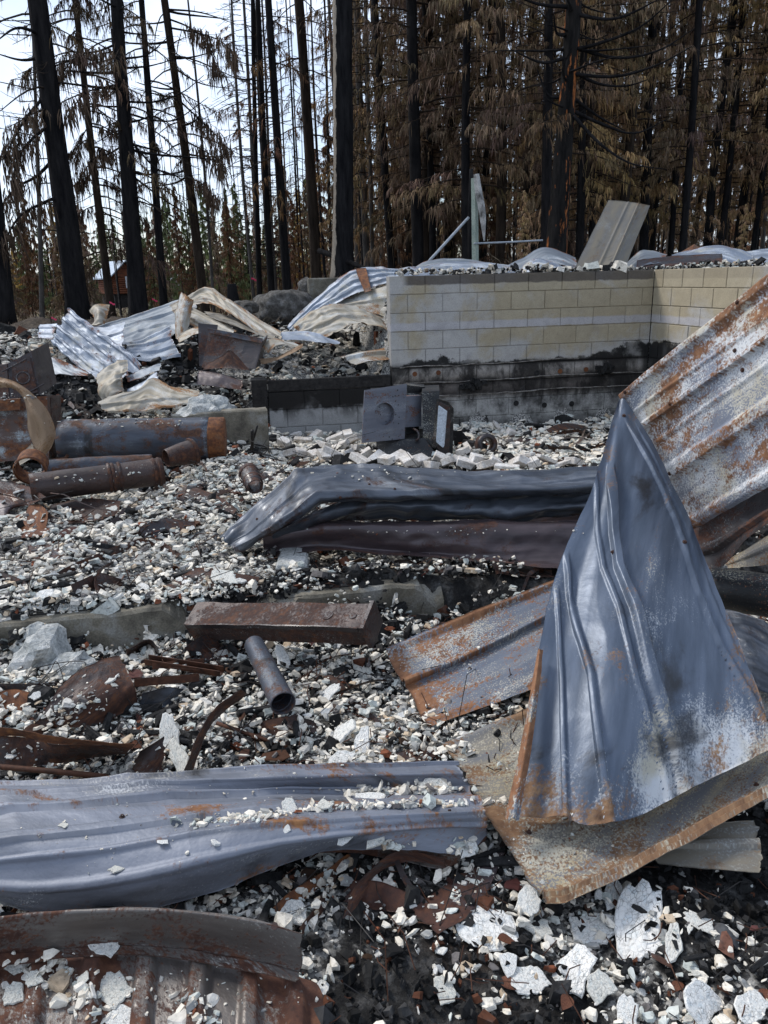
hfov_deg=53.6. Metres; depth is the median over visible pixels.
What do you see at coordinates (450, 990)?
plaster chunk
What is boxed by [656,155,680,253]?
conifer tree
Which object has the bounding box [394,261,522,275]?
roof panel
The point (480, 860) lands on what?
charred wood litter
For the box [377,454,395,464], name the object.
firebrick
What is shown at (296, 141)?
conifer tree
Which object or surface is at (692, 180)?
conifer tree
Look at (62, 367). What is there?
roof panel
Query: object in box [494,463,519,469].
firebrick
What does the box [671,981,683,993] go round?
flake
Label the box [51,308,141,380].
roof panel
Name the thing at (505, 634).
roof panel
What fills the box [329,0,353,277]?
conifer tree
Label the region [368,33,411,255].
conifer tree
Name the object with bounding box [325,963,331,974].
plaster chunk
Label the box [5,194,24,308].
conifer tree
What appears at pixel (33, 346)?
metal strip
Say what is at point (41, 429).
metal strip
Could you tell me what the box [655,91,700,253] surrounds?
conifer tree
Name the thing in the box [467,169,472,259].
charred post
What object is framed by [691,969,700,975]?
plaster chunk
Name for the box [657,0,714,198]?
conifer tree
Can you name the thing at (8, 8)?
sky
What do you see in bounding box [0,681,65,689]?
metal strip
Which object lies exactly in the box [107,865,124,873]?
plaster chunk
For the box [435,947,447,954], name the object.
plaster chunk
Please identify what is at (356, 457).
firebrick
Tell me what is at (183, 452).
stove pipe
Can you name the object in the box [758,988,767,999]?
flake
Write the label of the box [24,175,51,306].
conifer tree
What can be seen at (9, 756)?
plaster chunk
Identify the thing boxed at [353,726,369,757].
plaster chunk
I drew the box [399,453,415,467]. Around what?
firebrick
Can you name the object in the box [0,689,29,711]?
metal scrap
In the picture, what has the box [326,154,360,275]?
conifer tree
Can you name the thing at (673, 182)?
conifer tree
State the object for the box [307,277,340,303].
concrete pier
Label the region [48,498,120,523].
metal scrap
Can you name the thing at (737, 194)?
conifer tree
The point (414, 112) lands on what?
conifer tree
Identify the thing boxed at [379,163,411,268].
conifer tree
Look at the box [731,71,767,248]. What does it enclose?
conifer tree
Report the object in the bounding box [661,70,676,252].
conifer tree
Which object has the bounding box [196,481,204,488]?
metal scrap
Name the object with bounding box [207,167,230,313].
conifer tree
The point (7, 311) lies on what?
conifer tree
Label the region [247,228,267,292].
conifer tree
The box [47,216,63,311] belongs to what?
conifer tree
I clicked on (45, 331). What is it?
roof panel
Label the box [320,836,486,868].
metal strip
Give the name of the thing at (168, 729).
plaster chunk
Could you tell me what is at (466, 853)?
plaster chunk
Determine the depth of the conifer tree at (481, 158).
36.78 m
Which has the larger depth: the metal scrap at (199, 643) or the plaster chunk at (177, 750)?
the metal scrap at (199, 643)
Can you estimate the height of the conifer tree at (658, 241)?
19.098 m
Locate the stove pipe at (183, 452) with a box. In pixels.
[162,438,200,466]
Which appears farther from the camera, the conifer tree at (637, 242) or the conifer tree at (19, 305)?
the conifer tree at (637, 242)
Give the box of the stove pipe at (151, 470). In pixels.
[28,457,165,500]
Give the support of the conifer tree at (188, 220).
on the ground
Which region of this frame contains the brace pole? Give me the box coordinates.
[429,217,468,259]
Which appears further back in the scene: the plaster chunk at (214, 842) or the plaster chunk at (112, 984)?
the plaster chunk at (214, 842)
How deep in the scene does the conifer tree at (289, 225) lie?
52.90 m
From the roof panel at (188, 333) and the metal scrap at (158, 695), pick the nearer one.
the metal scrap at (158, 695)
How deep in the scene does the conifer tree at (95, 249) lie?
99.86 m
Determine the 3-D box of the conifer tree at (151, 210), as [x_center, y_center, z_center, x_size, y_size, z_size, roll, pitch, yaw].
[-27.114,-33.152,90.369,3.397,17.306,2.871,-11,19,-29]
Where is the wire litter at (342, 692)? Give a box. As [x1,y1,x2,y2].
[0,262,767,1023]
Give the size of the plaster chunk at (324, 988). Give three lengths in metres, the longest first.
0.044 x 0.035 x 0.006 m
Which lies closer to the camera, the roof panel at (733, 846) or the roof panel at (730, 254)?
the roof panel at (733, 846)
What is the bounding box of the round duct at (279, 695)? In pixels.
[244,636,295,714]
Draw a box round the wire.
[28,609,93,615]
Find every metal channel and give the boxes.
[134,673,198,686]
[144,654,223,676]
[152,658,203,669]
[263,519,576,568]
[636,254,722,266]
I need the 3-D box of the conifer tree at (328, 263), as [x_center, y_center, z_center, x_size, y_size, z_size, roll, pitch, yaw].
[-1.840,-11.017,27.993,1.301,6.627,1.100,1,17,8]
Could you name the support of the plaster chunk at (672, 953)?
on the ground
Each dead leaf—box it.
[497,933,513,943]
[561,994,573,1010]
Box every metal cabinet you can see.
[0,343,56,398]
[0,395,61,461]
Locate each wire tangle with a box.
[22,661,85,688]
[161,641,216,661]
[209,719,256,754]
[243,444,282,459]
[296,653,353,685]
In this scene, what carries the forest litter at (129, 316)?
on the ground
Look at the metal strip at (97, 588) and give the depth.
4.01 m
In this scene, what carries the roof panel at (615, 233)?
on the roof panel at (644, 254)
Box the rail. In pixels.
[474,239,542,243]
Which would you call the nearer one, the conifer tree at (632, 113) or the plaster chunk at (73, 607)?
the plaster chunk at (73, 607)
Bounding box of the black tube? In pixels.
[709,568,767,616]
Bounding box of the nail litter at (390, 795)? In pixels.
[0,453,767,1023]
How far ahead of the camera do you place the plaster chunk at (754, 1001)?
1.80 m
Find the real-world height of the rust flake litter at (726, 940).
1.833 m
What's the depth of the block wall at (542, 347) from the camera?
8.90 m
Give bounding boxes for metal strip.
[0,377,55,454]
[0,571,28,604]
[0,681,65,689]
[0,727,134,747]
[15,443,33,464]
[29,344,53,353]
[52,537,180,575]
[94,557,118,601]
[126,639,158,655]
[184,689,246,770]
[273,854,350,912]
[299,870,337,933]
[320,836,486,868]
[342,851,447,918]
[412,853,504,933]
[505,648,542,820]
[528,516,578,521]
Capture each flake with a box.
[501,976,515,989]
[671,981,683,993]
[717,985,735,996]
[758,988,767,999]
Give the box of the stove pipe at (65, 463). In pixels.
[41,454,151,471]
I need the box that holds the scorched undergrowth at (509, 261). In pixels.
[251,246,748,298]
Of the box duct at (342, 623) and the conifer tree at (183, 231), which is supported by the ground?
the conifer tree at (183, 231)
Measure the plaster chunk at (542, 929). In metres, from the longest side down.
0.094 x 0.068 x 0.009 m
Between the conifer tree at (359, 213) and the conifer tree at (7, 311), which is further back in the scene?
the conifer tree at (359, 213)
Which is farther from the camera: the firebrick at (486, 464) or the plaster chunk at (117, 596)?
the firebrick at (486, 464)
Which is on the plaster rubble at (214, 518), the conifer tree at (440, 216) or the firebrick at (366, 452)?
the firebrick at (366, 452)
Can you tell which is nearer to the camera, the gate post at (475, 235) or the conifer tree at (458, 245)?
the gate post at (475, 235)
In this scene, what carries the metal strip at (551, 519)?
on the roof panel at (524, 508)
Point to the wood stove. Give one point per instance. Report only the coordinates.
(392, 416)
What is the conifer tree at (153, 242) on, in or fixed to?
on the ground
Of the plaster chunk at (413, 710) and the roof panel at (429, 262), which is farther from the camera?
the roof panel at (429, 262)
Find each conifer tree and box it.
[0,0,119,319]
[0,17,97,317]
[0,183,17,324]
[1,0,172,318]
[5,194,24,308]
[8,242,33,321]
[9,115,52,314]
[13,202,38,313]
[13,208,53,318]
[14,0,234,316]
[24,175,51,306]
[31,189,62,315]
[33,147,59,305]
[35,202,62,308]
[41,145,64,318]
[42,148,63,306]
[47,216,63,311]
[73,173,96,297]
[73,188,105,306]
[74,160,96,304]
[85,0,259,312]
[87,0,225,305]
[88,222,104,303]
[89,213,111,283]
[92,188,101,302]
[92,222,100,293]
[100,209,112,268]
[103,197,114,259]
[110,216,124,258]
[139,198,158,307]
[140,177,155,286]
[140,225,157,307]
[141,170,168,306]
[146,163,174,300]
[148,197,158,309]
[155,243,175,301]
[158,166,181,302]
[159,140,175,296]
[163,157,178,282]
[166,123,198,304]
[171,192,187,297]
[173,179,197,304]
[185,187,194,278]
[187,236,199,310]
[196,137,225,307]
[202,0,290,297]
[202,204,228,297]
[204,0,310,291]
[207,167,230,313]
[213,0,318,289]
[215,1,262,299]
[216,183,235,292]
[216,212,225,285]
[217,0,292,268]
[218,188,239,293]
[220,181,242,300]
[220,182,247,314]
[221,0,302,294]
[223,114,251,314]
[229,0,387,277]
[230,164,245,293]
[232,4,294,266]
[237,177,253,294]
[238,220,263,297]
[247,219,266,300]
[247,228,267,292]
[249,181,266,289]
[257,0,332,275]
[258,0,295,289]
[261,195,277,293]
[272,176,281,289]
[275,100,300,289]
[276,1,293,289]
[278,0,327,277]
[279,0,578,265]
[286,0,332,246]
[287,157,306,289]
[290,182,304,286]
[292,0,475,268]
[292,155,310,280]
[297,123,322,277]
[301,178,309,268]
[303,0,332,265]
[303,0,441,266]
[303,90,329,277]
[304,6,518,187]
[310,0,325,277]
[311,13,382,264]
[311,31,356,195]
[312,0,377,262]
[317,26,332,262]
[322,0,411,265]
[326,118,333,277]
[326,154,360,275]
[327,0,332,98]
[327,14,440,268]
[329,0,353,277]
[352,0,403,266]
[353,0,492,265]
[353,0,497,259]
[353,3,474,266]
[354,10,385,266]
[354,101,379,266]
[355,5,515,203]
[363,1,523,257]
[367,9,417,267]
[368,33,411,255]
[370,0,558,258]
[370,11,404,267]
[378,84,435,267]
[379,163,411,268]
[389,0,542,260]
[394,1,511,255]
[405,12,474,257]
[419,0,590,263]
[435,61,445,258]
[440,0,539,258]
[440,159,461,258]
[441,74,461,258]
[444,8,543,260]
[447,0,669,247]
[459,3,496,241]
[470,13,518,234]
[473,151,505,263]
[478,124,512,262]
[479,0,694,266]
[481,0,640,229]
[482,0,542,263]
[487,0,603,249]
[489,0,574,257]
[494,8,561,251]
[505,69,539,258]
[507,0,624,179]
[507,6,577,251]
[507,15,578,196]
[508,5,556,197]
[509,0,655,261]
[509,0,764,201]
[510,58,518,259]
[512,1,521,262]
[514,0,671,239]
[515,32,522,246]
[519,0,655,241]
[522,0,683,215]
[532,13,617,255]
[536,0,660,254]
[554,33,620,247]
[558,0,724,259]
[574,0,647,251]
[575,5,681,258]
[576,0,761,250]
[597,0,767,252]
[597,2,672,199]
[603,5,617,207]
[612,0,714,249]
[620,0,746,255]
[634,0,724,250]
[635,86,657,253]
[640,13,704,198]
[651,0,745,225]
[651,0,766,245]
[653,8,660,100]
[653,93,671,248]
[655,1,708,252]
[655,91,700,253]
[656,0,767,245]
[656,0,767,246]
[656,2,747,246]
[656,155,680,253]
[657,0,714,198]
[657,151,664,251]
[659,21,716,255]
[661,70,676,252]
[668,0,767,248]
[674,16,717,244]
[679,0,767,250]
[680,0,753,232]
[680,1,767,244]
[686,21,707,248]
[697,1,766,169]
[701,96,750,244]
[702,66,748,245]
[706,3,757,245]
[714,97,767,213]
[725,0,767,209]
[725,8,767,232]
[727,5,753,246]
[729,97,767,250]
[730,11,767,171]
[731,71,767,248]
[731,127,767,248]
[743,58,767,249]
[743,216,767,249]
[753,35,767,249]
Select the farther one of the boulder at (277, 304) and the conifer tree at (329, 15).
the conifer tree at (329, 15)
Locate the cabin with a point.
(122, 281)
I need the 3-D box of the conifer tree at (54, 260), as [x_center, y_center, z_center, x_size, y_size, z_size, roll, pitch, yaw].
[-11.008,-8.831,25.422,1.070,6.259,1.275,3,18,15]
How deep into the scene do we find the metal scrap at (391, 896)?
2.15 m
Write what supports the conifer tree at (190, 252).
on the ground
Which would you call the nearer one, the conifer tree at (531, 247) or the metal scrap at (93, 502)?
the metal scrap at (93, 502)
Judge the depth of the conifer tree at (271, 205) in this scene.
29.16 m
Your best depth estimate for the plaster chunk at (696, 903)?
2.16 m
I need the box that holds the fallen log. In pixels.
[317,248,364,267]
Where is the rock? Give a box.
[6,621,71,670]
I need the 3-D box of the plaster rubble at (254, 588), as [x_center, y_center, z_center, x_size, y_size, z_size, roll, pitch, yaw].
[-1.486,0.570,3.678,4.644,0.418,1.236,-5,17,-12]
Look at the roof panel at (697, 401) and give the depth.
3.08 m
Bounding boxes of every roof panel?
[0,761,487,911]
[0,907,302,981]
[0,944,322,1023]
[37,323,56,339]
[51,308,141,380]
[51,357,87,375]
[89,304,109,324]
[94,321,124,346]
[95,300,196,341]
[96,360,127,398]
[98,378,198,412]
[122,325,180,360]
[126,363,160,381]
[127,372,158,391]
[169,287,281,338]
[175,292,193,338]
[177,327,197,341]
[190,307,235,332]
[204,311,278,338]
[219,463,598,551]
[259,343,303,363]
[263,338,297,352]
[272,493,589,538]
[281,331,339,343]
[287,266,423,330]
[293,304,386,336]
[337,286,386,315]
[340,348,388,364]
[386,580,553,726]
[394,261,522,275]
[416,258,481,266]
[442,690,767,903]
[509,247,576,268]
[520,398,767,824]
[522,258,571,271]
[575,200,649,266]
[618,274,767,527]
[627,250,666,266]
[655,821,762,872]
[671,245,753,264]
[693,488,767,567]
[725,609,767,692]
[726,535,767,567]
[746,248,767,264]
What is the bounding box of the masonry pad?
[275,548,309,575]
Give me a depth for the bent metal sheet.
11.98 m
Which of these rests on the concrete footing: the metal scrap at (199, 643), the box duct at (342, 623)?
the box duct at (342, 623)
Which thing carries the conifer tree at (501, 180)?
on the ground
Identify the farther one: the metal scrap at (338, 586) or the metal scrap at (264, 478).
the metal scrap at (264, 478)
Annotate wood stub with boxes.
[188,348,192,360]
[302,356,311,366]
[353,331,359,346]
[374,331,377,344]
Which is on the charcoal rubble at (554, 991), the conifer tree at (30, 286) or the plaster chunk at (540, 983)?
the plaster chunk at (540, 983)
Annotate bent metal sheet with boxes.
[474,174,485,240]
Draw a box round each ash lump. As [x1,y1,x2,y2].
[46,650,95,681]
[176,394,235,416]
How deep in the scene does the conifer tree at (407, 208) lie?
21.32 m
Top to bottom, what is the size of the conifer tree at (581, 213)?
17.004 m
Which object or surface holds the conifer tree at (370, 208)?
on the ground
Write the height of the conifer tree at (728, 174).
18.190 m
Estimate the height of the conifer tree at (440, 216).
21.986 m
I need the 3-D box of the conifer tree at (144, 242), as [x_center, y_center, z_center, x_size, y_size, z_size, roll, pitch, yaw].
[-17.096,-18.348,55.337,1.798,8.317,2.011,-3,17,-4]
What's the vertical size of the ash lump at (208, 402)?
0.418 m
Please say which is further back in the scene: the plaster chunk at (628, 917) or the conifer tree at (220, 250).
the conifer tree at (220, 250)
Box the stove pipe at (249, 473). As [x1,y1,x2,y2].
[238,463,262,493]
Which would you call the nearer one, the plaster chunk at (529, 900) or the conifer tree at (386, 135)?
the plaster chunk at (529, 900)
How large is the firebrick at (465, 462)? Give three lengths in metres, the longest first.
0.200 x 0.100 x 0.062 m
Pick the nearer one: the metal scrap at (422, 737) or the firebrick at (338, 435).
the metal scrap at (422, 737)
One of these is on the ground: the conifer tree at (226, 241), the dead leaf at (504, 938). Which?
the conifer tree at (226, 241)
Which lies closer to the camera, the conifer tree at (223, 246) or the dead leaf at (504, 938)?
the dead leaf at (504, 938)
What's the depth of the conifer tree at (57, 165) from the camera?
15.09 m
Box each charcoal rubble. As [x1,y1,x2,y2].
[0,262,765,630]
[0,563,767,1023]
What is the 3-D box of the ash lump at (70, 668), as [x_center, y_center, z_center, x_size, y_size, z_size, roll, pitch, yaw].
[-1.441,0.721,3.479,0.214,0.141,0.237,7,19,27]
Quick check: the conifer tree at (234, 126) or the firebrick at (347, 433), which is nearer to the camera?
the firebrick at (347, 433)
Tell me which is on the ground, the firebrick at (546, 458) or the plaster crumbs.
the plaster crumbs
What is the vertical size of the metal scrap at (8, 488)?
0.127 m
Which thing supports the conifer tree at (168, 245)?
on the ground
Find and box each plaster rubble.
[0,264,767,653]
[0,265,717,429]
[0,554,523,717]
[0,570,767,1023]
[384,257,767,306]
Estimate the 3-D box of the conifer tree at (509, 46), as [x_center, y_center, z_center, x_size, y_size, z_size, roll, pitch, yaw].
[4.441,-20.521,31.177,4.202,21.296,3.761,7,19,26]
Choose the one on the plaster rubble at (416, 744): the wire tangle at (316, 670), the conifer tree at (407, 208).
the wire tangle at (316, 670)
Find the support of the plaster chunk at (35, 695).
on the plaster rubble at (416, 744)
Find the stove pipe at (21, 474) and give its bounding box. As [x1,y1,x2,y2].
[13,449,48,483]
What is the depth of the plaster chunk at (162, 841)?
2.11 m
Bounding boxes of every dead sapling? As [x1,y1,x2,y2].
[2,106,36,316]
[33,156,55,315]
[41,182,59,316]
[91,68,126,316]
[97,0,155,279]
[102,176,120,314]
[170,139,194,295]
[187,0,215,312]
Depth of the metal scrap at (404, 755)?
2.76 m
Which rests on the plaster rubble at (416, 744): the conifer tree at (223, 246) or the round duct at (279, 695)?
the round duct at (279, 695)
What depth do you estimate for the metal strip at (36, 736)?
2.71 m
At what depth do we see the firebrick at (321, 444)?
7.83 m
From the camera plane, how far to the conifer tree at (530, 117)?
28.44 m
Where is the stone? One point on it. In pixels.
(719, 928)
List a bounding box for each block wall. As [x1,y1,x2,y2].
[251,374,390,435]
[386,270,653,428]
[648,266,767,368]
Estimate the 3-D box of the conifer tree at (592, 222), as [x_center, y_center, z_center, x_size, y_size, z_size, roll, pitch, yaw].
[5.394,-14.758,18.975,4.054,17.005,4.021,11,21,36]
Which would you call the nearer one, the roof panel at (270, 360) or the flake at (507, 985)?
the flake at (507, 985)
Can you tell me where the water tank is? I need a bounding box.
[55,417,226,460]
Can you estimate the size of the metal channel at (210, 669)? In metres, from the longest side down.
0.385 x 0.040 x 0.031 m
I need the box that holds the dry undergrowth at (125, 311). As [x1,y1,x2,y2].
[17,306,228,321]
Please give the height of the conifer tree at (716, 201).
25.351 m
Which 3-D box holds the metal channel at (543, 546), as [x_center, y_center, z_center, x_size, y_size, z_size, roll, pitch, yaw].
[0.259,0.182,4.272,1.937,0.197,0.382,-1,17,3]
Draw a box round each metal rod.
[0,764,107,777]
[51,454,68,459]
[216,721,287,747]
[248,425,257,452]
[251,429,253,452]
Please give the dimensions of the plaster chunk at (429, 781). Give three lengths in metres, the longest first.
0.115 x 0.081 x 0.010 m
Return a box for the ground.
[0,252,767,1023]
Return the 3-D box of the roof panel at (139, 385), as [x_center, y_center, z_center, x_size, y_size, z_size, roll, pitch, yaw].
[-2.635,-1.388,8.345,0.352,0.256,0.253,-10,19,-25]
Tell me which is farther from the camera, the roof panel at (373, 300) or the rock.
the roof panel at (373, 300)
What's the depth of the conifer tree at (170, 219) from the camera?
94.86 m
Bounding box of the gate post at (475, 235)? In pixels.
[471,178,478,260]
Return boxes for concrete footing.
[0,573,443,653]
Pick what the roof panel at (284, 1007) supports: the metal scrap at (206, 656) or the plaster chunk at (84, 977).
the plaster chunk at (84, 977)
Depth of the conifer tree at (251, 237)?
46.69 m
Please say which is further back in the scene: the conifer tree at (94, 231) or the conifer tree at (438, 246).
the conifer tree at (94, 231)
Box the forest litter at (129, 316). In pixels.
[1,266,694,326]
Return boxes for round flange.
[475,434,497,451]
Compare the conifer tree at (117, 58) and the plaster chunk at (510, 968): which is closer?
the plaster chunk at (510, 968)
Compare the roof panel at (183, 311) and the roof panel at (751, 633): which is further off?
the roof panel at (183, 311)
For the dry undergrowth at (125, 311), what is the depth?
47.01 m
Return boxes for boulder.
[230,300,258,317]
[253,289,312,323]
[297,277,307,291]
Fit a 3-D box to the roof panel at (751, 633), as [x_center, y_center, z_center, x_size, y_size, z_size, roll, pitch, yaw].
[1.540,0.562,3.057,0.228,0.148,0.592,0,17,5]
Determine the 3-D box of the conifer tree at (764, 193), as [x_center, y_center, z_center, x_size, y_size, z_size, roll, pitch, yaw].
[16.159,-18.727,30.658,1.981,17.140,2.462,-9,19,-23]
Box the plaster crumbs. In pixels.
[1,355,613,1023]
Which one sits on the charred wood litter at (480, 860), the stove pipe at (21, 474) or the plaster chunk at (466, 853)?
the stove pipe at (21, 474)
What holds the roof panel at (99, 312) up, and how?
on the roof panel at (141, 325)
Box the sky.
[0,0,767,272]
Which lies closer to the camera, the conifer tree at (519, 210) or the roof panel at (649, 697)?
the roof panel at (649, 697)
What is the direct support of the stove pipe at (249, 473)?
on the ground
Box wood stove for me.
[361,383,453,456]
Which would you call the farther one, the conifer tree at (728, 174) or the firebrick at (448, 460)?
the conifer tree at (728, 174)
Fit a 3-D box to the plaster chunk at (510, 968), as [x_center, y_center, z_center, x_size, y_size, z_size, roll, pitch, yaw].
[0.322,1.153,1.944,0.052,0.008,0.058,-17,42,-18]
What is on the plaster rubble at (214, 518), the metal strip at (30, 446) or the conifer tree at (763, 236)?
the metal strip at (30, 446)
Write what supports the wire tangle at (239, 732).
on the plaster rubble at (416, 744)
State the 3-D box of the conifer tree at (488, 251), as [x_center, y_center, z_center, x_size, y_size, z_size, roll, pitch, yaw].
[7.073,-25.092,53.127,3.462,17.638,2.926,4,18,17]
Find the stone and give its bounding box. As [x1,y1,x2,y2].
[707,923,738,952]
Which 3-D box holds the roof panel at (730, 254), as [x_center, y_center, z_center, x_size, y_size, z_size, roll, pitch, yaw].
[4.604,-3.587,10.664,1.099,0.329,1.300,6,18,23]
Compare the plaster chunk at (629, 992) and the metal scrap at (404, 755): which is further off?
the metal scrap at (404, 755)
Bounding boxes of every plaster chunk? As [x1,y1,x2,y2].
[2,981,24,1005]
[4,754,16,758]
[4,963,30,975]
[21,589,53,611]
[22,707,36,712]
[25,971,43,986]
[29,691,40,699]
[42,573,58,576]
[57,597,80,611]
[57,720,64,724]
[58,823,67,827]
[77,971,88,982]
[88,942,119,957]
[100,970,132,1008]
[105,678,115,683]
[105,1004,130,1023]
[107,505,116,510]
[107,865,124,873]
[112,593,123,600]
[119,765,125,773]
[120,563,141,570]
[129,653,137,659]
[133,582,149,590]
[157,840,167,843]
[159,712,178,753]
[168,738,188,770]
[185,901,195,910]
[211,569,237,583]
[211,839,220,845]
[217,523,233,527]
[225,717,233,721]
[234,578,246,583]
[261,886,267,892]
[275,644,290,667]
[280,900,306,925]
[281,798,297,812]
[283,824,290,832]
[303,713,312,717]
[307,738,325,753]
[317,798,333,809]
[317,980,328,994]
[319,683,340,699]
[321,708,330,714]
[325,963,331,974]
[329,750,356,762]
[333,719,355,742]
[337,836,352,845]
[352,653,373,679]
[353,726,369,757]
[355,792,385,798]
[359,753,366,760]
[366,837,384,848]
[373,948,382,956]
[391,633,402,637]
[408,707,416,713]
[409,915,415,923]
[420,778,450,794]
[433,974,455,1004]
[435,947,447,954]
[435,965,444,972]
[456,905,518,951]
[460,841,476,858]
[461,859,468,866]
[494,996,502,1004]
[498,952,516,977]
[511,965,550,995]
[514,884,541,916]
[522,917,552,938]
[544,908,553,914]
[552,944,597,998]
[558,966,568,975]
[567,913,614,944]
[586,969,617,1004]
[594,889,602,899]
[604,880,622,910]
[614,878,663,961]
[616,993,638,1023]
[624,989,635,995]
[635,988,646,995]
[665,922,682,967]
[683,910,714,933]
[683,978,723,1023]
[683,1014,693,1023]
[687,923,692,934]
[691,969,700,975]
[695,899,700,909]
[734,989,767,1023]
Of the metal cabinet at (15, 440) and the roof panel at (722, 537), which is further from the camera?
the metal cabinet at (15, 440)
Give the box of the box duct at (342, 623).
[184,600,382,647]
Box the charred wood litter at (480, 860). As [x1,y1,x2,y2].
[0,274,767,979]
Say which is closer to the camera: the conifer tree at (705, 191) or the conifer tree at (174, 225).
the conifer tree at (174, 225)
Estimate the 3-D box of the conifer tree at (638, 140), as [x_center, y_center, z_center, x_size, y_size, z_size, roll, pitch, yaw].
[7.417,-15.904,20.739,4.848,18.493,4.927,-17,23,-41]
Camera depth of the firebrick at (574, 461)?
6.44 m
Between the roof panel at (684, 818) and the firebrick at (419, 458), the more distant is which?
the firebrick at (419, 458)
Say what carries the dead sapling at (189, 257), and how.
on the ground
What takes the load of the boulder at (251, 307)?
on the ground
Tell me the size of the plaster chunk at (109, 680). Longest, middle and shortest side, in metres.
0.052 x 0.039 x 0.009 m
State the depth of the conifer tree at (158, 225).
18.29 m
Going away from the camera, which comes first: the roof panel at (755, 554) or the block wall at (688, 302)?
the roof panel at (755, 554)
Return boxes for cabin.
[93,260,127,310]
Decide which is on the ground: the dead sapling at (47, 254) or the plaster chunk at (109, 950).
the dead sapling at (47, 254)
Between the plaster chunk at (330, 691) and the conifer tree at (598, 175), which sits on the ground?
the conifer tree at (598, 175)
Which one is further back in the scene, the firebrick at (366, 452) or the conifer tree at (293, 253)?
the conifer tree at (293, 253)
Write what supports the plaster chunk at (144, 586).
on the plaster rubble at (416, 744)
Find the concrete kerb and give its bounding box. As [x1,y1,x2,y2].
[172,407,269,452]
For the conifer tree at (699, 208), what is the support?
on the ground
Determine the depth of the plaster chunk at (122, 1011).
1.77 m
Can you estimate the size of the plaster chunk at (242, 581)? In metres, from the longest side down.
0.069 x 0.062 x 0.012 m
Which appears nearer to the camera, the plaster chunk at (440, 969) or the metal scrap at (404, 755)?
the plaster chunk at (440, 969)
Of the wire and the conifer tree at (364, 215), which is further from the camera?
the conifer tree at (364, 215)
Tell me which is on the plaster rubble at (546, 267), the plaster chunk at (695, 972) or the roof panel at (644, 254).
the roof panel at (644, 254)
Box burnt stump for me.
[227,284,239,301]
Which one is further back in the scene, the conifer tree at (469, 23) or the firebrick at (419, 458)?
the conifer tree at (469, 23)
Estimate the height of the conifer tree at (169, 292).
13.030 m
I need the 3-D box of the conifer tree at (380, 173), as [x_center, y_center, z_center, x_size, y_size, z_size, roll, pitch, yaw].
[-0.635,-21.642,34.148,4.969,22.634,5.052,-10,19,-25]
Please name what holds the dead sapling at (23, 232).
on the ground
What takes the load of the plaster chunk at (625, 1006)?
on the ground
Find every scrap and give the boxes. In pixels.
[0,480,45,504]
[0,494,30,514]
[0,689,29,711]
[0,736,131,765]
[20,504,48,531]
[27,542,64,559]
[34,655,137,726]
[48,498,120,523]
[71,573,122,596]
[132,736,164,772]
[139,518,196,537]
[139,687,183,707]
[162,567,259,599]
[163,484,236,515]
[185,635,220,657]
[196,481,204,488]
[200,644,238,661]
[241,471,287,488]
[260,716,318,734]
[323,698,366,712]
[329,584,358,588]
[344,880,405,911]
[384,748,442,762]
[418,732,440,741]
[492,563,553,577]
[682,244,699,251]
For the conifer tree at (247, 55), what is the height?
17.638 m
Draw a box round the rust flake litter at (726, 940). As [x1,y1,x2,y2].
[0,444,767,967]
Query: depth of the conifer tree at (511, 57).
38.30 m
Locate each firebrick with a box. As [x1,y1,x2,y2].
[277,436,291,446]
[282,448,295,456]
[290,431,301,436]
[294,436,311,441]
[295,447,306,456]
[307,448,316,458]
[309,429,323,437]
[316,440,331,447]
[316,448,331,460]
[322,445,343,456]
[326,431,343,441]
[332,438,349,449]
[342,429,352,438]
[342,447,354,454]
[348,433,361,444]
[349,452,370,463]
[350,444,364,451]
[360,446,372,457]
[368,449,385,459]
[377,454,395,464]
[390,449,408,463]
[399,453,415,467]
[412,453,429,466]
[421,461,439,468]
[432,450,447,462]
[440,456,455,465]
[455,446,470,455]
[456,455,477,468]
[462,441,471,450]
[469,452,484,462]
[476,459,493,468]
[489,455,502,464]
[492,420,501,430]
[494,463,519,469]
[506,427,517,435]
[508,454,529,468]
[516,452,534,456]
[527,456,540,468]
[536,454,556,463]
[552,459,570,467]
[564,457,583,465]
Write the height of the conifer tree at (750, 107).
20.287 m
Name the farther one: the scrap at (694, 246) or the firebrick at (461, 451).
the scrap at (694, 246)
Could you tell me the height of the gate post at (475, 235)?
1.432 m
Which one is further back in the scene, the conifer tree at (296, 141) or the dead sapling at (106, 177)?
the conifer tree at (296, 141)
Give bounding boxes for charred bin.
[197,323,267,389]
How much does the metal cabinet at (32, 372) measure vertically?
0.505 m
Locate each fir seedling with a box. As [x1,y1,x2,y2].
[515,167,533,259]
[736,170,750,250]
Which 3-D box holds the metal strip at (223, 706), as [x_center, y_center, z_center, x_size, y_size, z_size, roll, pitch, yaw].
[-0.630,0.795,2.839,0.046,0.096,0.615,2,17,11]
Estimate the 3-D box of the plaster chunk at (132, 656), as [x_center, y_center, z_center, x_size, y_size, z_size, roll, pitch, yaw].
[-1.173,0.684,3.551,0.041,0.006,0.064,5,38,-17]
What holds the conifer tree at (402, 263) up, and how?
on the ground
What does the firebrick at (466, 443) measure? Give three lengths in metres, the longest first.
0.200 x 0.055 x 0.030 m
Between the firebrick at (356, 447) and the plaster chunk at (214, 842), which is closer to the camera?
the plaster chunk at (214, 842)
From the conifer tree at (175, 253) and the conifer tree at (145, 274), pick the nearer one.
the conifer tree at (145, 274)
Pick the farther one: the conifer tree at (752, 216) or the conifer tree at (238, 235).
the conifer tree at (752, 216)

